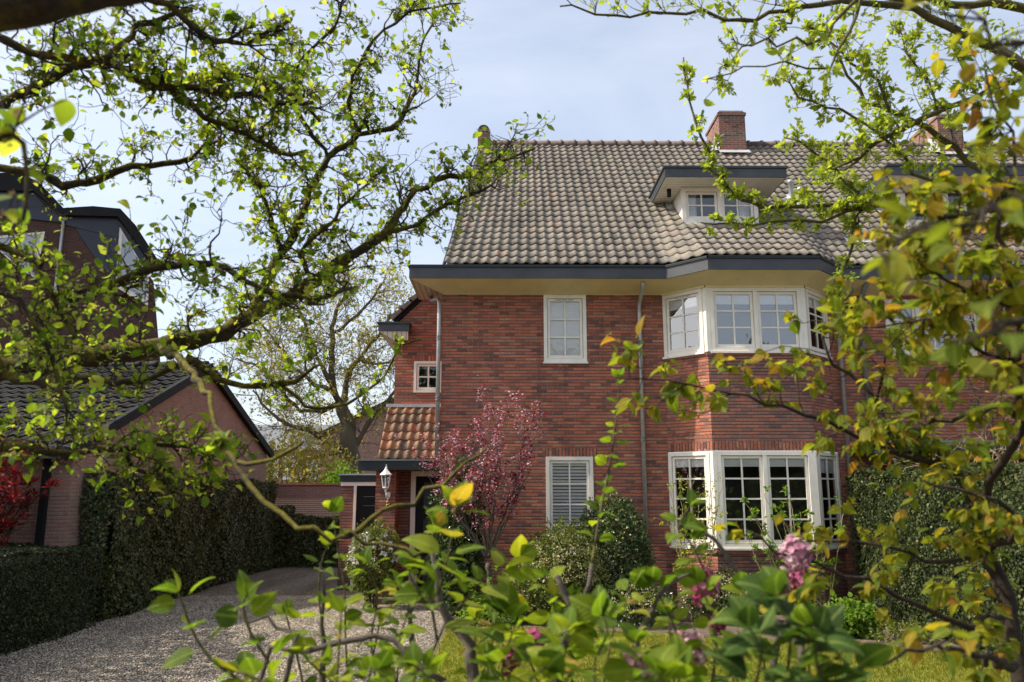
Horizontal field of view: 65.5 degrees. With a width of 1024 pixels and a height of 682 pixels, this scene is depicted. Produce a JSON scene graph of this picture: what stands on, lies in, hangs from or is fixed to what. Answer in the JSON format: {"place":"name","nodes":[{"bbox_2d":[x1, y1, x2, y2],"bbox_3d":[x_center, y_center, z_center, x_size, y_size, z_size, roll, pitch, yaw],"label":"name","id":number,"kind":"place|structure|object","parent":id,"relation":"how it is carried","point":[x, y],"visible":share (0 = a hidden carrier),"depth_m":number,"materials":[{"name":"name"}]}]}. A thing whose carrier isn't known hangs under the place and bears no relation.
{"place":"outdoors","nodes":[
{"label":"outdoors","id":0,"kind":"place"},
{"bbox_2d":[0,567,383,681],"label":"gravel driveway","id":1,"kind":"structure","parent":0,"point":[297,581],"depth_m":12.87,"materials":[{"name":"grey gravel"}]},
{"bbox_2d":[0,595,391,681],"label":"gravel stones","id":2,"kind":"object","parent":1,"relation":"on","point":[134,649],"visible":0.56,"depth_m":11.27,"materials":[{"name":"grey gravel"}]},
{"bbox_2d":[3,592,430,681],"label":"fallen leaves","id":3,"kind":"object","parent":1,"relation":"on","point":[186,630],"visible":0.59,"depth_m":11.00,"materials":[{"name":"brown plant"}]},
{"bbox_2d":[268,483,340,563],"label":"garden wall","id":4,"kind":"structure","parent":1,"relation":"on","point":[307,499],"depth_m":24.48,"materials":[{"name":"brown brick"}]},
{"bbox_2d":[320,459,358,482],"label":"green bush","id":5,"kind":"object","parent":1,"relation":"on","point":[335,476],"visible":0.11,"depth_m":26.02,"materials":[{"name":"green plant"}]},
{"bbox_2d":[337,474,375,590],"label":"flat roofed shed","id":6,"kind":"structure","parent":1,"relation":"on","point":[358,491],"depth_m":18.08,"materials":[{"name":"red brick"},{"name":"white paint"},{"name":"black paint"}]},
{"bbox_2d":[353,486,375,589],"bbox_3d":[-3.043,4.435,17.973,0.990,2.300,0.048,0,-11,-1],"label":"door","id":7,"kind":"structure","parent":6,"relation":"in","point":[365,500],"depth_m":18.09,"materials":[{"name":"black paint"}]},
{"bbox_2d":[255,425,332,482],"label":"terraced house","id":8,"kind":"structure","parent":0,"point":[274,435],"depth_m":60.19,"materials":[{"name":"metal"}]},
{"bbox_2d":[266,459,278,477],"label":"window","id":9,"kind":"structure","parent":8,"relation":"in","point":[277,459],"depth_m":59.02,"materials":[{"name":"white paint"}]},
{"bbox_2d":[283,456,301,479],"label":"window","id":10,"kind":"structure","parent":8,"relation":"in","point":[284,477],"depth_m":58.95,"materials":[{"name":"white paint"}]},
{"bbox_2d":[307,459,318,477],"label":"window","id":11,"kind":"structure","parent":8,"relation":"in","point":[318,459],"depth_m":59.05,"materials":[{"name":"white paint"}]},
{"bbox_2d":[320,397,393,478],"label":"pink brick house","id":12,"kind":"structure","parent":0,"point":[373,449],"depth_m":39.72,"materials":[{"name":"brick"}]},
{"bbox_2d":[330,604,445,681],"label":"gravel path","id":13,"kind":"structure","parent":0,"point":[421,638],"depth_m":12.09,"materials":[{"name":"grey gravel"}]},
{"bbox_2d":[316,604,443,681],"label":"gravel stones","id":14,"kind":"object","parent":13,"relation":"on","point":[423,640],"visible":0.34,"depth_m":12.29,"materials":[{"name":"grey gravel"}]},
{"bbox_2d":[0,0,1023,452],"label":"sky","id":15,"kind":"structure","parent":0,"point":[604,78],"materials":[{"name":"blue"}]},
{"bbox_2d":[326,605,991,681],"bbox_3d":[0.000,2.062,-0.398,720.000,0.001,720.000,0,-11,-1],"label":"ground","id":16,"kind":"structure","parent":0,"point":[733,628],"depth_m":12.63,"materials":[{"name":"soil"}]},
{"bbox_2d":[0,436,63,555],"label":"red photinia","id":17,"kind":"object","parent":16,"relation":"on","point":[14,497],"visible":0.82,"depth_m":12.59,"materials":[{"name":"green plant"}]},
{"bbox_2d":[0,542,103,655],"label":"hedge","id":18,"kind":"object","parent":16,"relation":"on","point":[44,592],"visible":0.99,"depth_m":11.55,"materials":[{"name":"green plant"}]},
{"bbox_2d":[0,173,159,361],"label":"tall brick house","id":19,"kind":"structure","parent":16,"relation":"on","point":[84,227],"depth_m":27.06,"materials":[{"name":"brown brick"}]},
{"bbox_2d":[0,232,44,277],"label":"window","id":20,"kind":"structure","parent":19,"relation":"in","point":[2,239],"depth_m":26.54,"materials":[{"name":"white glass"}]},
{"bbox_2d":[116,228,149,304],"bbox_3d":[-13.158,-2.603,27.705,1.114,2.748,0.080,4,-12,-22],"label":"window","id":21,"kind":"structure","parent":19,"relation":"in","point":[128,259],"depth_m":27.67,"materials":[{"name":"white glass"}]},
{"bbox_2d":[0,361,273,552],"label":"brick garage","id":22,"kind":"structure","parent":16,"relation":"on","point":[56,516],"depth_m":16.05,"materials":[{"name":"red brick"}]},
{"bbox_2d":[77,471,278,621],"bbox_3d":[-7.090,4.396,18.338,0.762,2.668,10.122,0,-11,-1],"label":"ivy hedge","id":23,"kind":"object","parent":16,"relation":"on","point":[223,536],"visible":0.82,"depth_m":15.90,"materials":[{"name":"green plant"}]},
{"bbox_2d":[0,0,554,557],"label":"pear tree","id":24,"kind":"object","parent":16,"relation":"on","point":[46,350],"visible":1,"depth_m":2.92,"materials":[{"name":"green plant"}]},
{"bbox_2d":[268,504,295,567],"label":"ivy hedge","id":25,"kind":"object","parent":16,"relation":"on","point":[279,532],"visible":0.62,"depth_m":23.30,"materials":[{"name":"green plant"}]},
{"bbox_2d":[178,221,415,482],"bbox_3d":[-7.088,1.687,29.854,10.416,12.492,5.791,5,-12,-24],"label":"bare spreading tree","id":26,"kind":"object","parent":16,"relation":"on","point":[350,440],"visible":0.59,"depth_m":29.74,"materials":[{"name":"brown plant"}]},
{"bbox_2d":[284,513,339,567],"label":"ivy hedge","id":27,"kind":"object","parent":16,"relation":"on","point":[302,544],"visible":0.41,"depth_m":23.46,"materials":[{"name":"green plant"}]},
{"bbox_2d":[265,415,361,482],"bbox_3d":[-7.415,4.985,27.026,4.763,4.930,3.365,-4,-12,19],"label":"yellow leaved bush","id":28,"kind":"object","parent":16,"relation":"on","point":[300,462],"visible":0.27,"depth_m":26.87,"materials":[{"name":"green plant"}]},
{"bbox_2d":[343,518,400,608],"bbox_3d":[-2.622,4.167,14.975,1.050,1.751,1.051,-7,-13,34],"label":"white rhododendron","id":29,"kind":"object","parent":16,"relation":"on","point":[374,534],"visible":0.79,"depth_m":14.79,"materials":[{"name":"green plant"}]},
{"bbox_2d":[424,443,486,615],"bbox_3d":[-1.008,3.408,14.501,1.149,3.079,1.068,0,-11,-1],"label":"climbing shrub","id":30,"kind":"object","parent":16,"relation":"on","point":[476,557],"visible":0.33,"depth_m":14.19,"materials":[{"name":"green plant"}]},
{"bbox_2d":[387,375,546,618],"bbox_3d":[-0.799,2.717,13.975,2.912,4.248,1.366,0,-11,-1],"label":"purple leaf plum","id":31,"kind":"object","parent":16,"relation":"on","point":[493,482],"visible":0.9,"depth_m":14.06,"materials":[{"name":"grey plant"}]},
{"bbox_2d":[442,563,526,622],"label":"twiggy shrub","id":32,"kind":"object","parent":16,"relation":"on","point":[470,585],"visible":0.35,"depth_m":13.10,"materials":[{"name":"green plant"}]},
{"bbox_2d":[455,594,522,625],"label":"herb clump","id":33,"kind":"object","parent":16,"relation":"on","point":[513,620],"visible":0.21,"depth_m":12.96,"materials":[{"name":"green plant"}]},
{"bbox_2d":[147,368,913,681],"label":"lilac shrub","id":34,"kind":"object","parent":16,"relation":"on","point":[578,621],"visible":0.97,"depth_m":1.43,"materials":[{"name":"green plant"}]},
{"bbox_2d":[507,578,559,625],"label":"pieris shrub","id":35,"kind":"object","parent":16,"relation":"on","point":[525,594],"visible":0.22,"depth_m":13.15,"materials":[{"name":"green plant"}]},
{"bbox_2d":[518,514,613,619],"bbox_3d":[0.891,3.843,13.550,1.619,1.839,1.340,0,-11,-1],"label":"pieris shrub","id":36,"kind":"object","parent":16,"relation":"on","point":[581,547],"visible":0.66,"depth_m":13.26,"materials":[{"name":"green plant"}]},
{"bbox_2d":[357,111,868,614],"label":"brick house","id":37,"kind":"structure","parent":16,"relation":"on","point":[565,271],"depth_m":15.63,"materials":[{"name":"red brick"}]},
{"bbox_2d":[380,464,391,499],"bbox_3d":[-2.523,2.829,15.960,0.234,0.720,0.330,0,-11,-1],"label":"wall lantern","id":38,"kind":"object","parent":37,"relation":"attached to","point":[385,472],"depth_m":15.90,"materials":[{"name":"white metal"}]},
{"bbox_2d":[414,476,439,587],"bbox_3d":[-1.718,4.049,16.498,0.590,2.460,0.036,0,-11,-1],"label":"door","id":39,"kind":"structure","parent":37,"relation":"in","point":[421,523],"depth_m":16.58,"materials":[{"name":"black paint"}]},
{"bbox_2d":[413,361,441,392],"bbox_3d":[-1.806,0.827,17.428,0.620,0.680,0.608,0,-11,-1],"label":"window","id":40,"kind":"structure","parent":37,"relation":"in","point":[424,371],"depth_m":17.19,"materials":[{"name":"white paint"}]},
{"bbox_2d":[543,295,587,363],"bbox_3d":[1.054,-0.184,16.107,0.890,1.395,0.640,0,-11,-1],"label":"window","id":41,"kind":"structure","parent":37,"relation":"in","point":[565,329],"depth_m":15.89,"materials":[{"name":"white paint"}]},
{"bbox_2d":[546,457,593,555],"bbox_3d":[1.104,3.193,15.456,0.950,1.855,0.640,0,-11,-1],"label":"window","id":42,"kind":"structure","parent":37,"relation":"in","point":[569,480],"depth_m":15.31,"materials":[{"name":"white paint"}]},
{"bbox_2d":[662,288,718,358],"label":"window","id":43,"kind":"structure","parent":37,"relation":"in","point":[683,332],"depth_m":15.78,"materials":[{"name":"white paint"}]},
{"bbox_2d":[668,451,728,549],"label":"window","id":44,"kind":"structure","parent":37,"relation":"in","point":[689,464],"depth_m":15.21,"materials":[{"name":"white paint"}]},
{"bbox_2d":[709,288,805,352],"bbox_3d":[4.655,-0.345,15.461,1.800,1.285,0.640,0,-11,-1],"label":"window","id":45,"kind":"structure","parent":37,"relation":"in","point":[748,318],"depth_m":15.30,"materials":[{"name":"white paint"}]},
{"bbox_2d":[717,451,816,549],"bbox_3d":[4.655,2.959,14.823,1.800,1.775,0.640,0,-11,-1],"label":"window","id":46,"kind":"structure","parent":37,"relation":"in","point":[747,472],"depth_m":14.73,"materials":[{"name":"white paint"}]},
{"bbox_2d":[778,289,832,359],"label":"window","id":47,"kind":"structure","parent":37,"relation":"in","point":[787,336],"depth_m":15.64,"materials":[{"name":"white paint"}]},
{"bbox_2d":[788,451,846,549],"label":"window","id":48,"kind":"structure","parent":37,"relation":"in","point":[828,467],"depth_m":15.05,"materials":[{"name":"white paint"}]},
{"bbox_2d":[575,491,656,617],"bbox_3d":[1.815,3.776,14.075,1.457,2.218,1.380,0,-11,-1],"label":"evergreen shrub","id":49,"kind":"object","parent":16,"relation":"on","point":[620,554],"visible":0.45,"depth_m":13.77,"materials":[{"name":"green plant"}]},
{"bbox_2d":[602,569,676,627],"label":"white flowered shrub","id":50,"kind":"object","parent":16,"relation":"on","point":[634,619],"visible":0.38,"depth_m":12.88,"materials":[{"name":"green plant"}]},
{"bbox_2d":[440,617,886,644],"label":"fallen leaves","id":51,"kind":"object","parent":16,"relation":"on","point":[638,628],"visible":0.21,"depth_m":12.35,"materials":[{"name":"brown plant"}]},
{"bbox_2d":[648,472,727,621],"bbox_3d":[2.988,3.489,13.533,1.333,2.526,0.508,0,-11,-1],"label":"twiggy shrub","id":52,"kind":"object","parent":16,"relation":"on","point":[702,557],"visible":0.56,"depth_m":13.57,"materials":[{"name":"green plant"}]},
{"bbox_2d":[673,563,761,620],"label":"white flowered shrub","id":53,"kind":"object","parent":16,"relation":"on","point":[723,580],"visible":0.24,"depth_m":13.27,"materials":[{"name":"green plant"}]},
{"bbox_2d":[740,484,846,626],"bbox_3d":[4.626,3.517,13.065,1.735,2.298,0.599,0,-11,-1],"label":"hydrangea","id":54,"kind":"object","parent":16,"relation":"on","point":[819,568],"visible":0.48,"depth_m":13.06,"materials":[{"name":"plant"}]},
{"bbox_2d":[600,0,1023,681],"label":"bronze leaved tree","id":55,"kind":"object","parent":16,"relation":"on","point":[930,240],"visible":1,"depth_m":1.71,"materials":[{"name":"green plant"}]},
{"bbox_2d":[813,588,890,638],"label":"herb clump","id":56,"kind":"object","parent":16,"relation":"on","point":[856,627],"visible":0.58,"depth_m":11.91,"materials":[{"name":"green plant"}]},
{"bbox_2d":[880,627,905,640],"bbox_3d":[5.679,4.321,11.759,0.420,0.170,0.380,0,-11,-1],"label":"garden stone","id":57,"kind":"object","parent":16,"relation":"on","point":[894,638],"visible":0.29,"depth_m":11.66,"materials":[{"name":"grey stone"}]},
{"bbox_2d":[767,113,1023,479],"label":"brick house","id":58,"kind":"structure","parent":16,"relation":"on","point":[794,159],"depth_m":16.04,"materials":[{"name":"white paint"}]},
{"bbox_2d":[883,300,984,355],"bbox_3d":[8.433,-0.215,16.188,1.970,1.145,0.640,0,-11,-1],"label":"window","id":59,"kind":"structure","parent":58,"relation":"in","point":[915,311],"depth_m":15.99,"materials":[{"name":"white paint"}]},
{"bbox_2d":[903,198,1023,463],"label":"climbing vine","id":60,"kind":"object","parent":58,"relation":"attached to","point":[978,353],"visible":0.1,"depth_m":15.49,"materials":[{"name":"plant"}]},
{"bbox_2d":[867,619,944,641],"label":"silver groundcover","id":61,"kind":"object","parent":16,"relation":"on","point":[901,625],"visible":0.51,"depth_m":11.60,"materials":[{"name":"green plant"}]},
{"bbox_2d":[842,460,1023,654],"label":"box hedge","id":62,"kind":"object","parent":16,"relation":"on","point":[874,508],"visible":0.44,"depth_m":12.21,"materials":[{"name":"green plant"}]},
{"bbox_2d":[417,625,1009,681],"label":"lawn","id":63,"kind":"structure","parent":0,"point":[760,680],"depth_m":9.97,"materials":[{"name":"green plant"}]},
{"bbox_2d":[560,0,1023,316],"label":"spring tree","id":64,"kind":"object","parent":63,"relation":"on","point":[879,126],"visible":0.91,"depth_m":3.69,"materials":[{"name":"green plant"}]}
]}

